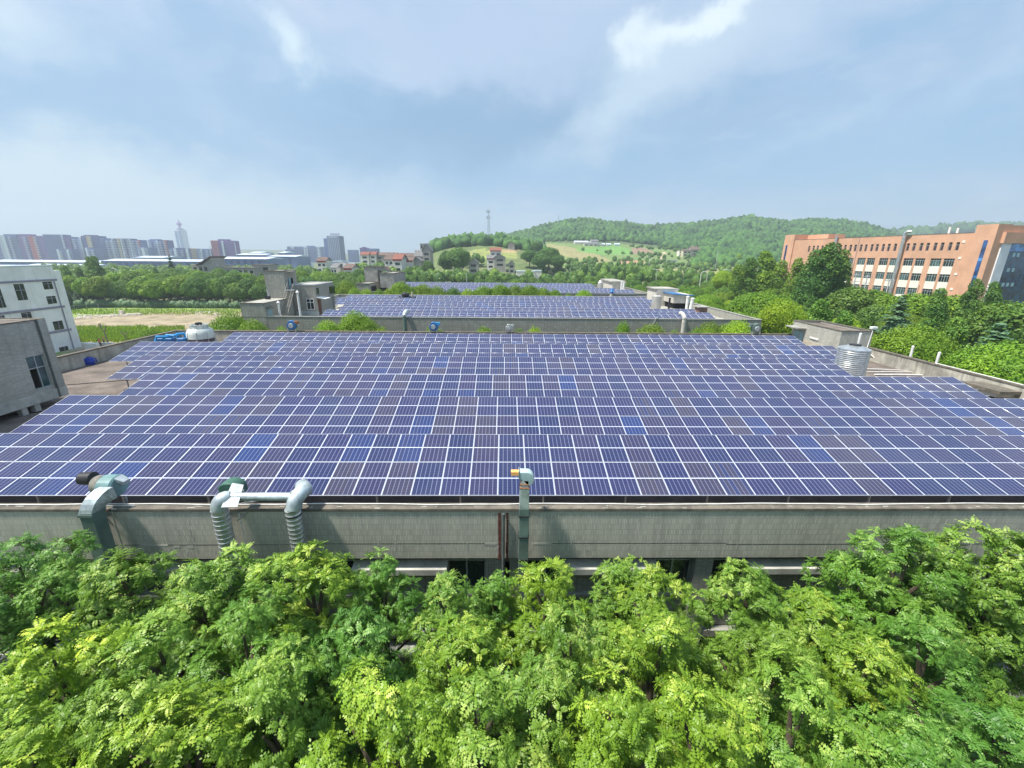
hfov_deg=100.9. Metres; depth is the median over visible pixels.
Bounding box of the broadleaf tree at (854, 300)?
[824,286,876,319]
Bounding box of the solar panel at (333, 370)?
[327,367,344,373]
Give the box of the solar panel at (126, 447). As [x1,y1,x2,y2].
[96,433,154,461]
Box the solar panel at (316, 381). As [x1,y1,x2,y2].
[303,374,329,388]
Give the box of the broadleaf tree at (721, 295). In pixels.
[712,292,727,302]
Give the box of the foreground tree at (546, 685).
[488,645,600,767]
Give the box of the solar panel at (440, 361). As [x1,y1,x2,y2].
[433,356,449,367]
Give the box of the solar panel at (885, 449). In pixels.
[858,435,913,462]
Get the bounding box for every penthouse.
[601,279,625,288]
[647,287,694,308]
[785,320,873,348]
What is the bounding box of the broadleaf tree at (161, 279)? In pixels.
[158,276,172,299]
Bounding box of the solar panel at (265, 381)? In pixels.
[251,374,280,388]
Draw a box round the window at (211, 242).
[211,242,234,255]
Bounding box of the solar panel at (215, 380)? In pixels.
[199,374,230,387]
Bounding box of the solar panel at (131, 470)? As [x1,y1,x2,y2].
[85,462,148,495]
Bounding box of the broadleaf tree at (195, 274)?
[189,272,202,276]
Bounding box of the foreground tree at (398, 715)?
[295,651,473,767]
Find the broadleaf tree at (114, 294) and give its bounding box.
[106,282,121,300]
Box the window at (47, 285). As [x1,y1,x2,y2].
[42,282,53,288]
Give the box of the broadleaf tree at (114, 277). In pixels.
[104,272,123,298]
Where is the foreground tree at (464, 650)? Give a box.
[403,608,531,767]
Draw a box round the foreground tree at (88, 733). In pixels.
[25,669,220,767]
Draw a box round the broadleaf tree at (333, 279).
[322,275,341,283]
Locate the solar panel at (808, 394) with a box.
[797,391,820,397]
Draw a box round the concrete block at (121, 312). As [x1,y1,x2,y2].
[119,310,141,314]
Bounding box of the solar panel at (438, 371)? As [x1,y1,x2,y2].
[430,368,446,374]
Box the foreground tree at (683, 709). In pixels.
[601,660,774,767]
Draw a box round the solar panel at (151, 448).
[123,434,178,461]
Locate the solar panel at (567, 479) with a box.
[551,462,583,495]
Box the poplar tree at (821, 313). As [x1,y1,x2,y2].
[806,298,834,321]
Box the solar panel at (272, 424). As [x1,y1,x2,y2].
[255,415,289,433]
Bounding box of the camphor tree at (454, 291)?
[445,287,462,294]
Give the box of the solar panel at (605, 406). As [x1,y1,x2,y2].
[593,397,618,415]
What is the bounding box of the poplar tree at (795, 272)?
[779,257,805,297]
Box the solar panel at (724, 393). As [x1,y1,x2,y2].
[713,390,734,397]
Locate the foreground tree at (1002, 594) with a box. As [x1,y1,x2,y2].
[873,527,1023,699]
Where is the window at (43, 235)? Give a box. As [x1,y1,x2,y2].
[43,235,64,259]
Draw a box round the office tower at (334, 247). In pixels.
[323,233,345,260]
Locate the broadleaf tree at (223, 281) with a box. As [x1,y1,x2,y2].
[213,275,237,301]
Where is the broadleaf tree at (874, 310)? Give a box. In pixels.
[852,304,886,335]
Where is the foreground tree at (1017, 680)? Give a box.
[976,556,1023,695]
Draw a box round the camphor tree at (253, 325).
[236,318,269,329]
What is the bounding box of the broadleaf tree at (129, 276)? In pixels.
[120,270,143,299]
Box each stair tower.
[240,270,337,328]
[355,266,405,290]
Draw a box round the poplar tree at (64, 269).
[59,265,73,298]
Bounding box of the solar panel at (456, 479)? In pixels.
[440,462,471,495]
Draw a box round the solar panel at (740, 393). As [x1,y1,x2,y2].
[730,390,752,397]
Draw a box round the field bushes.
[536,238,777,280]
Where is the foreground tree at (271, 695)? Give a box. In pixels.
[221,632,373,767]
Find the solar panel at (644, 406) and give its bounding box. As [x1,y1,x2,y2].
[631,397,658,415]
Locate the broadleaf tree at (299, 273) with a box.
[296,270,308,277]
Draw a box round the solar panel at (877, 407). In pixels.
[857,398,898,416]
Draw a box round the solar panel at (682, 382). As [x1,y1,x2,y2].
[670,376,694,389]
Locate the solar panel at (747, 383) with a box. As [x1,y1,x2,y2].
[734,376,762,390]
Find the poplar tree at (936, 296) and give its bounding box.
[918,288,948,321]
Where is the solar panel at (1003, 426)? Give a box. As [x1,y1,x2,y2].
[979,417,1023,435]
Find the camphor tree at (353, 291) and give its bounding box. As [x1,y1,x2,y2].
[348,287,361,293]
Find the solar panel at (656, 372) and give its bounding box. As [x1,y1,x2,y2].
[647,369,664,375]
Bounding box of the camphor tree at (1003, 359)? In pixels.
[939,340,1023,383]
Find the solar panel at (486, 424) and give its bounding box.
[475,416,496,433]
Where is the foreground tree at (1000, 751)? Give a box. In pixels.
[865,685,1023,767]
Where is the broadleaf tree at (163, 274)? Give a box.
[157,272,171,299]
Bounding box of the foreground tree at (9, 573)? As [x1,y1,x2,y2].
[0,564,56,677]
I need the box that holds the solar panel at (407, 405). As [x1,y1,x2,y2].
[395,396,420,414]
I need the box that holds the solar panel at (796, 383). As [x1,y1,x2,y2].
[781,376,812,390]
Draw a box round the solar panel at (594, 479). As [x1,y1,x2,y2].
[577,462,612,495]
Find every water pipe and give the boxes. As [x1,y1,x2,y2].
[867,368,907,370]
[870,371,906,371]
[874,374,922,375]
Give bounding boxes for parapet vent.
[961,381,1021,397]
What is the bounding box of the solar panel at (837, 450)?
[811,435,862,462]
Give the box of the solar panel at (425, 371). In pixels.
[416,368,431,374]
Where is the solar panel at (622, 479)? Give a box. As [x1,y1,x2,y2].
[604,462,641,495]
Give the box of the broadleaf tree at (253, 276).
[244,272,257,299]
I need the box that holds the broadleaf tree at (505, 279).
[500,276,508,282]
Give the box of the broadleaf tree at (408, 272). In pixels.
[401,269,413,274]
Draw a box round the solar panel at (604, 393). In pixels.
[595,390,613,396]
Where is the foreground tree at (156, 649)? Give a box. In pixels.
[83,604,249,767]
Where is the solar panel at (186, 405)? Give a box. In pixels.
[166,395,205,414]
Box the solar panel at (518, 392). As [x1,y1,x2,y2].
[509,389,526,396]
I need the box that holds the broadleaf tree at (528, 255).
[520,249,536,267]
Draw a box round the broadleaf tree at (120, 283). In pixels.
[114,279,128,299]
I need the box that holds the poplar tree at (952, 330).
[943,316,970,351]
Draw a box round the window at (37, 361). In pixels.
[25,354,51,389]
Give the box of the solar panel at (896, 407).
[875,398,918,416]
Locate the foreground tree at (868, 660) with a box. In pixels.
[766,624,929,760]
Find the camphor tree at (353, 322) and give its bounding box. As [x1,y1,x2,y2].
[336,310,371,330]
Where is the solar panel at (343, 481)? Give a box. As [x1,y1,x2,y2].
[323,462,364,495]
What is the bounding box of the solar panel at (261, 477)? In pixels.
[245,462,284,491]
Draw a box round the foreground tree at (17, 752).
[0,694,152,767]
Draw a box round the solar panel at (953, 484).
[915,463,980,495]
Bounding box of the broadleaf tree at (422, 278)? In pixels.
[416,275,428,281]
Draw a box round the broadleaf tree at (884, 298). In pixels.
[869,289,896,305]
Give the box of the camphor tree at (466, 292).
[461,287,473,294]
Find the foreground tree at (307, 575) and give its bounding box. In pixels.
[245,539,396,718]
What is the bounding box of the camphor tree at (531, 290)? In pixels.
[520,284,538,295]
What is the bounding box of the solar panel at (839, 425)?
[821,417,859,434]
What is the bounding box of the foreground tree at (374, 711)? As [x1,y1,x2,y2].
[298,678,404,765]
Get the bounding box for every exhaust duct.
[75,472,134,582]
[210,477,317,608]
[402,309,409,330]
[511,467,533,624]
[679,311,686,332]
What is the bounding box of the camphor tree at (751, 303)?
[722,289,806,332]
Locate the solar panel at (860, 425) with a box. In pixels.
[841,417,880,434]
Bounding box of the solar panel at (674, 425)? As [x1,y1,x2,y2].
[660,416,690,434]
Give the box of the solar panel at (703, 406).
[688,397,718,415]
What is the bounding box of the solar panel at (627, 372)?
[619,369,635,374]
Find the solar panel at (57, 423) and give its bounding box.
[32,414,80,432]
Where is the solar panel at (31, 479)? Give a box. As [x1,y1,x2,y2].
[0,462,67,495]
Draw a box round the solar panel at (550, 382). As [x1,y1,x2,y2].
[542,375,559,389]
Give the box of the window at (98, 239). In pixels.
[98,239,107,258]
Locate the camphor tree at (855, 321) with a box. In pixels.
[830,318,861,327]
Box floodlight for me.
[869,326,877,330]
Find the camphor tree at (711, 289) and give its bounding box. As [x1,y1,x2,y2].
[705,286,714,291]
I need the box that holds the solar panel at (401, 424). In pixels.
[388,415,414,433]
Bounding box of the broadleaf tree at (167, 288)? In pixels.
[162,276,180,300]
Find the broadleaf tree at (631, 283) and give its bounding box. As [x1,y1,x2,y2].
[626,280,637,286]
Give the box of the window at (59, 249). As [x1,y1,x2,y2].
[59,249,72,258]
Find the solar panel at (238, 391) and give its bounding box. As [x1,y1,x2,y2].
[226,388,250,395]
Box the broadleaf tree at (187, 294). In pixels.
[178,280,194,299]
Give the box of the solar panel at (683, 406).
[669,397,698,415]
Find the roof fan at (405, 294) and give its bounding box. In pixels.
[399,292,415,297]
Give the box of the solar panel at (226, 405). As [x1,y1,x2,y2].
[208,396,245,414]
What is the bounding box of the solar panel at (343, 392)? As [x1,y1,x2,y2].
[333,389,353,395]
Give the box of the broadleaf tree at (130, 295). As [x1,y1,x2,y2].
[121,283,137,300]
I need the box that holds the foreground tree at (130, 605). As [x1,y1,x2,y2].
[48,544,212,688]
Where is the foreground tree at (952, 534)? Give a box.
[836,515,1023,742]
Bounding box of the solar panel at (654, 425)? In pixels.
[640,416,668,434]
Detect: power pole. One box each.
[850,273,860,288]
[882,279,893,291]
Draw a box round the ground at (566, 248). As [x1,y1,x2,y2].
[54,240,966,767]
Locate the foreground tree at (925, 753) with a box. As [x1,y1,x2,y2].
[776,699,979,767]
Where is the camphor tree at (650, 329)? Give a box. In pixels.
[635,322,665,332]
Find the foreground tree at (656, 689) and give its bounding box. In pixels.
[626,646,738,767]
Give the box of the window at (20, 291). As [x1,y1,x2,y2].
[13,284,27,300]
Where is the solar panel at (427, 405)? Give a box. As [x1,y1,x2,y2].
[415,396,439,415]
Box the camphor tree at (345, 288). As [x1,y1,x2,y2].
[334,280,360,294]
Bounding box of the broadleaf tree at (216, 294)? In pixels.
[209,278,223,299]
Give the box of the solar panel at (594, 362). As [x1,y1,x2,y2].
[586,357,603,368]
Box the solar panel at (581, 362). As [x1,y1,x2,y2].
[573,357,589,368]
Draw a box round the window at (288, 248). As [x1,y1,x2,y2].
[288,248,323,259]
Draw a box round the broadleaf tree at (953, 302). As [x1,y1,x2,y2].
[945,294,985,323]
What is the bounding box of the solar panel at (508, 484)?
[498,462,524,495]
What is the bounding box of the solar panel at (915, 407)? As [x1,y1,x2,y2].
[894,398,938,416]
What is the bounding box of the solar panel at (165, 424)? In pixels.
[145,415,185,433]
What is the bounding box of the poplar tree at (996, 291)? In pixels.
[981,281,1002,305]
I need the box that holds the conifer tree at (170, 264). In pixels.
[166,255,175,269]
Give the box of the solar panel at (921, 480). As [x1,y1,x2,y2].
[889,463,952,495]
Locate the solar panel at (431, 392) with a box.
[422,389,440,395]
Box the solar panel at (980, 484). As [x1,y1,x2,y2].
[941,463,1008,495]
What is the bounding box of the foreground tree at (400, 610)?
[331,546,441,686]
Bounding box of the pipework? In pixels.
[154,332,187,341]
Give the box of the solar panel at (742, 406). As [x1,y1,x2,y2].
[726,398,759,416]
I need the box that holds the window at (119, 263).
[105,262,195,265]
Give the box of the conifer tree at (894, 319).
[874,295,912,334]
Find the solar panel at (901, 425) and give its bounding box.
[881,417,922,434]
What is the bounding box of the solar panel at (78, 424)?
[55,415,100,432]
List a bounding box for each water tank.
[597,280,602,287]
[651,294,661,308]
[834,343,871,376]
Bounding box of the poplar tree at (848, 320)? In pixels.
[833,310,853,325]
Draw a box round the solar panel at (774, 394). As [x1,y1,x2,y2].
[763,390,786,397]
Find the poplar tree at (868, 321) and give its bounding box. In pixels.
[861,315,878,332]
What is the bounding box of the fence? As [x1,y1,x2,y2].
[70,304,105,309]
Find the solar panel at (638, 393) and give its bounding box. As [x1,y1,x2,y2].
[629,390,648,396]
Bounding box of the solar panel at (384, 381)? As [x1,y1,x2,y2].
[372,374,395,388]
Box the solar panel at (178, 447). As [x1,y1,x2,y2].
[151,434,203,461]
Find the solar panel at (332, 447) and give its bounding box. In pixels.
[312,434,351,461]
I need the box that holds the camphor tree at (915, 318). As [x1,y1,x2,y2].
[877,312,923,333]
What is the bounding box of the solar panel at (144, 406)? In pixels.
[123,395,167,414]
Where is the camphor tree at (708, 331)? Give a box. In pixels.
[702,327,717,332]
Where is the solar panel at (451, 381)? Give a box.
[441,375,460,388]
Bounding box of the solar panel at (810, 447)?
[787,435,836,462]
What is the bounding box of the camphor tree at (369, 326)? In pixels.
[358,318,380,330]
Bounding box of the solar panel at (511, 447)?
[498,434,524,461]
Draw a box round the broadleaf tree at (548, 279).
[544,277,553,282]
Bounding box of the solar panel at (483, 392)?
[474,389,491,396]
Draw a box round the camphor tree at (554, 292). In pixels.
[548,288,562,295]
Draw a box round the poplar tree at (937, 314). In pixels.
[916,300,949,331]
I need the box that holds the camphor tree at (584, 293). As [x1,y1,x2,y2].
[575,288,591,295]
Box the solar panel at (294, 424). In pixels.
[277,415,310,433]
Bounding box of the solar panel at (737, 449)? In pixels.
[716,435,759,462]
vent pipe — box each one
[276,301,280,315]
[295,290,301,315]
[685,296,689,308]
[689,298,694,308]
[857,333,861,343]
[909,346,914,356]
[935,352,940,362]
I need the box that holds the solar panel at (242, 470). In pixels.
[204,462,257,495]
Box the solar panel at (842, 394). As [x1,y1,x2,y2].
[831,391,854,397]
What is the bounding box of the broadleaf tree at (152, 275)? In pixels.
[146,273,160,299]
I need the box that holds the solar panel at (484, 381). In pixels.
[475,375,492,388]
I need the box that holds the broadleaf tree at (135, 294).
[125,280,141,299]
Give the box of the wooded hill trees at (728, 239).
[429,214,899,266]
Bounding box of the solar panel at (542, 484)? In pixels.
[525,462,554,495]
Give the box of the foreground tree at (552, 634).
[509,594,633,755]
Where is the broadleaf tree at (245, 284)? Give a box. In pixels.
[235,278,255,300]
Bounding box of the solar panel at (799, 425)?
[781,417,817,434]
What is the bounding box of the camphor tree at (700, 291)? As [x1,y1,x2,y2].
[690,288,705,295]
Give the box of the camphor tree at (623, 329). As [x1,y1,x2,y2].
[613,321,630,332]
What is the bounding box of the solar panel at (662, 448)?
[644,435,680,461]
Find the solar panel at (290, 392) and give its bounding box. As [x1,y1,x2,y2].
[280,389,301,395]
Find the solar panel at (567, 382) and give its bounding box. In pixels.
[558,375,576,389]
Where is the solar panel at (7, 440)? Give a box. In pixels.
[0,433,29,451]
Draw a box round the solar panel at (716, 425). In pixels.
[700,416,732,434]
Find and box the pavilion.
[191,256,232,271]
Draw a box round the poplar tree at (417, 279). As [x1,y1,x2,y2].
[413,274,419,281]
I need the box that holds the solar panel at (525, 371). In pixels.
[519,368,533,374]
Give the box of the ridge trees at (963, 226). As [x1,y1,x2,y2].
[891,220,1023,234]
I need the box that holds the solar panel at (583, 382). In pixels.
[574,375,593,389]
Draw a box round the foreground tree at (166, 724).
[72,675,297,767]
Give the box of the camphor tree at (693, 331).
[691,327,703,332]
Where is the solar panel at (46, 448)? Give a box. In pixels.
[14,433,79,461]
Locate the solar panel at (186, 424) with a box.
[166,415,206,433]
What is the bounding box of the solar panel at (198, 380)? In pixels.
[182,373,214,387]
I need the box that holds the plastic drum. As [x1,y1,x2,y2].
[84,357,95,364]
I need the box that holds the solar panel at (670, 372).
[662,369,679,375]
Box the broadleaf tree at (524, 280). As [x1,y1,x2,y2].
[519,277,528,282]
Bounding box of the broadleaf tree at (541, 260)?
[531,253,550,267]
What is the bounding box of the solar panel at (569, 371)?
[562,369,577,374]
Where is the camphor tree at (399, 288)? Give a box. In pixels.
[390,281,410,294]
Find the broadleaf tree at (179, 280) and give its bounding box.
[168,274,187,299]
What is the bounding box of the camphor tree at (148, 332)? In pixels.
[131,327,161,339]
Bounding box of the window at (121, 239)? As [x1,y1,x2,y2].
[121,239,131,258]
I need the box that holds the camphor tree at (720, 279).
[711,270,731,289]
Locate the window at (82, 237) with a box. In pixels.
[82,237,99,254]
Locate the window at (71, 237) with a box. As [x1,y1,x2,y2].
[71,237,83,259]
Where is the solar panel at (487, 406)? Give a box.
[477,397,497,415]
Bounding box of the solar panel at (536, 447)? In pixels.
[523,434,550,461]
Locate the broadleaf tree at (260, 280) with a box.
[254,275,266,292]
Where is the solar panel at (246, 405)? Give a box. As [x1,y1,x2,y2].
[229,396,264,414]
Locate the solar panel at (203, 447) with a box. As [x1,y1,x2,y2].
[178,434,228,461]
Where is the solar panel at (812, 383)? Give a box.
[797,376,828,390]
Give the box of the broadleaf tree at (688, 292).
[683,291,697,300]
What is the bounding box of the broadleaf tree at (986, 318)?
[960,300,1023,348]
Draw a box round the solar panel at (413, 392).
[404,389,423,395]
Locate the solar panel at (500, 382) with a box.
[492,375,508,389]
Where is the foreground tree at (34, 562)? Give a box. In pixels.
[0,529,154,722]
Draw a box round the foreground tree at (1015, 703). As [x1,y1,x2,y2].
[958,692,1023,763]
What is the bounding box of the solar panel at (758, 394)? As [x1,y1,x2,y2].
[747,391,769,397]
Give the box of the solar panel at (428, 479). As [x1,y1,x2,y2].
[410,462,444,495]
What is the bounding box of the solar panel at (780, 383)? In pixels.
[765,376,795,390]
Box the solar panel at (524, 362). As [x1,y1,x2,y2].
[518,357,532,367]
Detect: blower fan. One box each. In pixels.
[287,320,298,332]
[429,322,439,332]
[505,324,513,334]
[749,323,760,334]
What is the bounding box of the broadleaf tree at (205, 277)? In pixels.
[202,275,214,299]
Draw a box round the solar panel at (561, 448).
[547,434,576,461]
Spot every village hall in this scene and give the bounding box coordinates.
[413,250,422,258]
[422,244,433,265]
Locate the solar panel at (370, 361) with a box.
[360,356,379,367]
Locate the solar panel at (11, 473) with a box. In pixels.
[0,462,39,490]
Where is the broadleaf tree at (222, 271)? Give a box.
[208,268,226,276]
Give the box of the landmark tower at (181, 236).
[174,220,189,247]
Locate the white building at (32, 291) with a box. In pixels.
[0,265,81,352]
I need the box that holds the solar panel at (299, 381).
[286,374,313,388]
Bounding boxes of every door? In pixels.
[267,308,272,315]
[318,299,321,314]
[794,330,803,341]
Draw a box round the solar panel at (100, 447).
[69,433,129,461]
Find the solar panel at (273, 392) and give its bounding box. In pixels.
[262,389,284,395]
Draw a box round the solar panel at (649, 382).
[638,376,661,389]
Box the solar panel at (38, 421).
[10,414,59,432]
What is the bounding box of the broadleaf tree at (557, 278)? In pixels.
[554,276,563,282]
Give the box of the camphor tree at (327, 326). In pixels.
[312,319,339,330]
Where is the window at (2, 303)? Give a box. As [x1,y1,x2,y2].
[0,289,5,307]
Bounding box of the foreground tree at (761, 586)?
[685,557,802,757]
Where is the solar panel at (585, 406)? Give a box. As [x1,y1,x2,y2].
[574,397,598,415]
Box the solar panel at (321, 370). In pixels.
[312,367,330,373]
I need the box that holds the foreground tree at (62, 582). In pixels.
[1,558,116,691]
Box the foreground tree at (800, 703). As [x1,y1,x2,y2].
[669,641,885,767]
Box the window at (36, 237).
[17,237,48,259]
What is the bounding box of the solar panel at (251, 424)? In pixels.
[233,415,269,433]
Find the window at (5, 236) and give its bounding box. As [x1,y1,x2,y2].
[0,236,22,259]
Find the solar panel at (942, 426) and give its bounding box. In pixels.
[920,417,964,434]
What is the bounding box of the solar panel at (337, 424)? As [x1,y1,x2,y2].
[322,415,352,433]
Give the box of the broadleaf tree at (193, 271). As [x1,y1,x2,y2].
[186,269,207,275]
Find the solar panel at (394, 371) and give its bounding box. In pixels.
[386,368,402,373]
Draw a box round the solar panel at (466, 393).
[457,389,474,396]
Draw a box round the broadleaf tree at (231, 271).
[226,270,241,274]
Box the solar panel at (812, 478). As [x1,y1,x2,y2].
[786,462,840,495]
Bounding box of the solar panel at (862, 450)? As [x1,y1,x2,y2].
[834,435,887,462]
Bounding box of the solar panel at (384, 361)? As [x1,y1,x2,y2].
[375,356,393,367]
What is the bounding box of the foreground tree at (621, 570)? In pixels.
[580,554,668,671]
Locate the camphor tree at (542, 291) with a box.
[537,287,551,295]
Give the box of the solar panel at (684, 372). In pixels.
[676,369,693,375]
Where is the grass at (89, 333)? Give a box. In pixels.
[71,308,241,342]
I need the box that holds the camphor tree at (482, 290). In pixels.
[470,285,491,294]
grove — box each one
[40,262,333,276]
[285,253,743,284]
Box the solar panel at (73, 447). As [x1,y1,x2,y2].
[41,433,104,461]
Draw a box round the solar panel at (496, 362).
[490,357,503,367]
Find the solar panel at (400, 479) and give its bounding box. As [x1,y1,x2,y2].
[381,462,418,495]
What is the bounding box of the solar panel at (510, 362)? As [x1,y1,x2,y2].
[504,357,518,367]
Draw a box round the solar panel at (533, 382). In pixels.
[525,375,542,389]
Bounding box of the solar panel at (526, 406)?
[517,397,537,415]
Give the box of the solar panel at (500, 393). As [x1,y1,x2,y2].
[492,390,508,402]
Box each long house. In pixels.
[360,252,369,264]
[369,252,377,265]
[376,252,398,263]
[400,253,413,256]
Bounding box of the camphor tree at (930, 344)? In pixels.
[870,322,961,364]
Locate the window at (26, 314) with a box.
[21,312,31,317]
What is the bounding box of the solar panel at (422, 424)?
[409,415,434,433]
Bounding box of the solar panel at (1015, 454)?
[975,435,1023,462]
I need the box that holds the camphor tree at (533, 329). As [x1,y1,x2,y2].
[528,325,540,331]
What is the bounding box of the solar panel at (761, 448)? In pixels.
[740,435,784,461]
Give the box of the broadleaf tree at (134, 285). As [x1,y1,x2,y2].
[126,275,155,299]
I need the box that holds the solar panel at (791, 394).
[781,391,803,397]
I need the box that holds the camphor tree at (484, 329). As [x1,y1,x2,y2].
[476,325,492,331]
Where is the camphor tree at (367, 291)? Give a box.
[360,288,372,293]
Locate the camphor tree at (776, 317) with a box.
[753,297,807,333]
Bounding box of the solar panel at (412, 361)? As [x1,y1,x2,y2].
[404,356,421,367]
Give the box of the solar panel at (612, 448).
[596,435,628,461]
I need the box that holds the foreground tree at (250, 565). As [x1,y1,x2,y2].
[167,539,329,682]
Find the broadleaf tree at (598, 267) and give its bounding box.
[595,263,602,271]
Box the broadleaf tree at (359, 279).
[354,276,364,282]
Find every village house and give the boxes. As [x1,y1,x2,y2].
[316,257,331,270]
[329,263,342,272]
[340,263,347,271]
[343,264,360,272]
[382,266,390,271]
[383,255,392,267]
[392,254,407,270]
[406,257,415,266]
[414,257,423,266]
[469,259,479,273]
[486,255,494,270]
[490,247,501,255]
[494,254,504,271]
[508,242,514,249]
[509,260,514,273]
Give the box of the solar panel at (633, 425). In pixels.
[619,416,647,434]
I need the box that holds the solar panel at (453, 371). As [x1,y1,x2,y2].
[445,368,460,374]
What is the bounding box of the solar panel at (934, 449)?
[905,435,964,462]
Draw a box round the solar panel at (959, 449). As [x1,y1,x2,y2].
[928,435,989,462]
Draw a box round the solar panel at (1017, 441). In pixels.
[998,435,1023,450]
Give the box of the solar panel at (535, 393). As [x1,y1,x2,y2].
[527,390,543,396]
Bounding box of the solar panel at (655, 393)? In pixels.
[645,390,665,396]
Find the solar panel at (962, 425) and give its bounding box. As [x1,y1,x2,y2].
[940,417,985,434]
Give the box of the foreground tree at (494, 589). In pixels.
[473,569,532,734]
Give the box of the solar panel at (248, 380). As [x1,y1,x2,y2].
[234,374,263,387]
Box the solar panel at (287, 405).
[270,396,304,414]
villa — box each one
[681,249,691,256]
[688,247,700,256]
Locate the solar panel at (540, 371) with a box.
[533,368,547,375]
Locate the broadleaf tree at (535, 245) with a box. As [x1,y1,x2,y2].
[530,242,541,249]
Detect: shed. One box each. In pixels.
[0,260,101,264]
[29,264,117,266]
[101,259,201,266]
[134,256,185,258]
[224,257,285,265]
[235,253,275,256]
[250,252,273,253]
[267,255,310,268]
[278,252,297,254]
[516,271,534,276]
[534,270,541,278]
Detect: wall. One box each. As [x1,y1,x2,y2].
[81,342,113,345]
[867,330,1023,384]
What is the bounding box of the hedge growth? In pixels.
[71,298,244,308]
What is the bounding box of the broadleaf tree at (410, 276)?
[405,274,414,281]
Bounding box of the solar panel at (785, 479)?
[760,462,811,495]
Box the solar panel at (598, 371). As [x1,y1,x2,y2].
[591,369,606,374]
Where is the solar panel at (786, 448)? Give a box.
[763,435,810,462]
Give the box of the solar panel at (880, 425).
[861,417,901,434]
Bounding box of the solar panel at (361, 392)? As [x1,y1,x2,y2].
[351,389,371,395]
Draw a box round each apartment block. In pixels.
[0,234,23,259]
[17,234,49,259]
[42,234,70,259]
[56,249,81,259]
[62,237,73,248]
[71,237,85,259]
[81,235,105,255]
[85,247,104,259]
[98,238,111,259]
[105,240,116,258]
[112,238,123,258]
[120,238,136,258]
[130,240,147,256]
[135,247,157,256]
[147,239,161,255]
[158,240,173,255]
[168,248,179,256]
[179,248,195,258]
[190,249,197,258]
[196,249,212,259]
[210,239,240,256]
[285,249,295,252]
[287,246,324,262]
[347,250,359,261]
[360,247,368,257]
[367,249,379,251]
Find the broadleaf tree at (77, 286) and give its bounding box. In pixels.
[71,276,89,299]
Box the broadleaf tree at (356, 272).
[352,269,360,276]
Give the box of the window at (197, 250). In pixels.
[197,250,210,257]
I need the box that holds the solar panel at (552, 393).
[544,390,561,396]
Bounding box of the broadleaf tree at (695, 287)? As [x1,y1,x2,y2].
[685,285,702,291]
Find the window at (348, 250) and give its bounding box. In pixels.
[348,250,355,261]
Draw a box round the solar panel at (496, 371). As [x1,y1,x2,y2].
[490,368,503,374]
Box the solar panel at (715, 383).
[702,376,728,389]
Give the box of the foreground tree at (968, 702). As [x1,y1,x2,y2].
[918,675,1022,747]
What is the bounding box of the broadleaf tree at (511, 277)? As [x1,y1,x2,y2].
[508,274,519,281]
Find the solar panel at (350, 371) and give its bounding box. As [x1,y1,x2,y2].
[342,368,358,373]
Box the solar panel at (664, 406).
[650,397,678,415]
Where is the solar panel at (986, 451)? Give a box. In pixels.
[952,435,1014,462]
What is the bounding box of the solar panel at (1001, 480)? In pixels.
[966,463,1023,495]
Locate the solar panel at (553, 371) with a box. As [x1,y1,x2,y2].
[547,368,562,374]
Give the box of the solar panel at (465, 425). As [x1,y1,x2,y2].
[453,416,476,433]
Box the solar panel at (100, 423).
[78,415,121,432]
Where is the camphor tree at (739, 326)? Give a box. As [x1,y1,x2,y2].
[720,318,750,332]
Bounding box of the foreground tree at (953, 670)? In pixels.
[835,610,994,767]
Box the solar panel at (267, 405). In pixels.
[250,396,284,414]
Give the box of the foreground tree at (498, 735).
[491,641,538,742]
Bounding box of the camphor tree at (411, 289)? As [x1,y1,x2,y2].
[407,286,417,294]
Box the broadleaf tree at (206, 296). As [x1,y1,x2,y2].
[198,289,213,300]
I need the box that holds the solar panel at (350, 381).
[338,374,362,388]
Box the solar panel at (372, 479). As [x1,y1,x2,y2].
[352,462,391,495]
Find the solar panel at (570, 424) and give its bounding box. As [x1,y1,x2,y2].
[558,416,582,434]
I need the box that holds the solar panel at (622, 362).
[614,357,632,368]
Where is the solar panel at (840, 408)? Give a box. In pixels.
[819,398,859,416]
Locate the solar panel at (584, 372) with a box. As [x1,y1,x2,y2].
[576,369,591,374]
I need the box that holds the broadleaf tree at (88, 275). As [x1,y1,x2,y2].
[84,273,94,277]
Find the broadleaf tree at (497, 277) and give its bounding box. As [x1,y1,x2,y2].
[494,275,501,281]
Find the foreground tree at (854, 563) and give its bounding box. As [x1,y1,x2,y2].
[783,546,917,683]
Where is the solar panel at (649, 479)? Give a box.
[630,462,669,495]
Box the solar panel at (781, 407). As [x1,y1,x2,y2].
[763,398,799,416]
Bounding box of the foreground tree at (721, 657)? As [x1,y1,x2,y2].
[654,638,775,753]
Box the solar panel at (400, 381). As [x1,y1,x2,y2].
[390,374,411,388]
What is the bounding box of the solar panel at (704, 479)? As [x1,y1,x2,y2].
[682,462,726,495]
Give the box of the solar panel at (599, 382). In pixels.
[590,375,610,389]
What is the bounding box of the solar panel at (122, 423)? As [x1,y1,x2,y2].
[100,415,142,432]
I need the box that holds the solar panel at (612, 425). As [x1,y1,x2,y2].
[599,416,625,434]
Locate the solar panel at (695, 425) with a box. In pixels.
[680,416,711,434]
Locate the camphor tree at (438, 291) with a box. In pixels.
[430,285,446,294]
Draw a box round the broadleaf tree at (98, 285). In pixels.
[81,275,113,298]
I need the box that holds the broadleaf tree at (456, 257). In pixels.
[445,247,471,267]
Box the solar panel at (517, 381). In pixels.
[509,375,525,388]
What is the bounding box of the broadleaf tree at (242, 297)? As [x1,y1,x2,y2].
[234,284,246,300]
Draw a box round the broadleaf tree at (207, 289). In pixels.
[202,278,216,300]
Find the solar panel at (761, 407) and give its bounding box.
[745,398,778,415]
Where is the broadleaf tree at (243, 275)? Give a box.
[237,273,250,301]
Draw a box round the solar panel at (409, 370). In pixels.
[401,368,417,373]

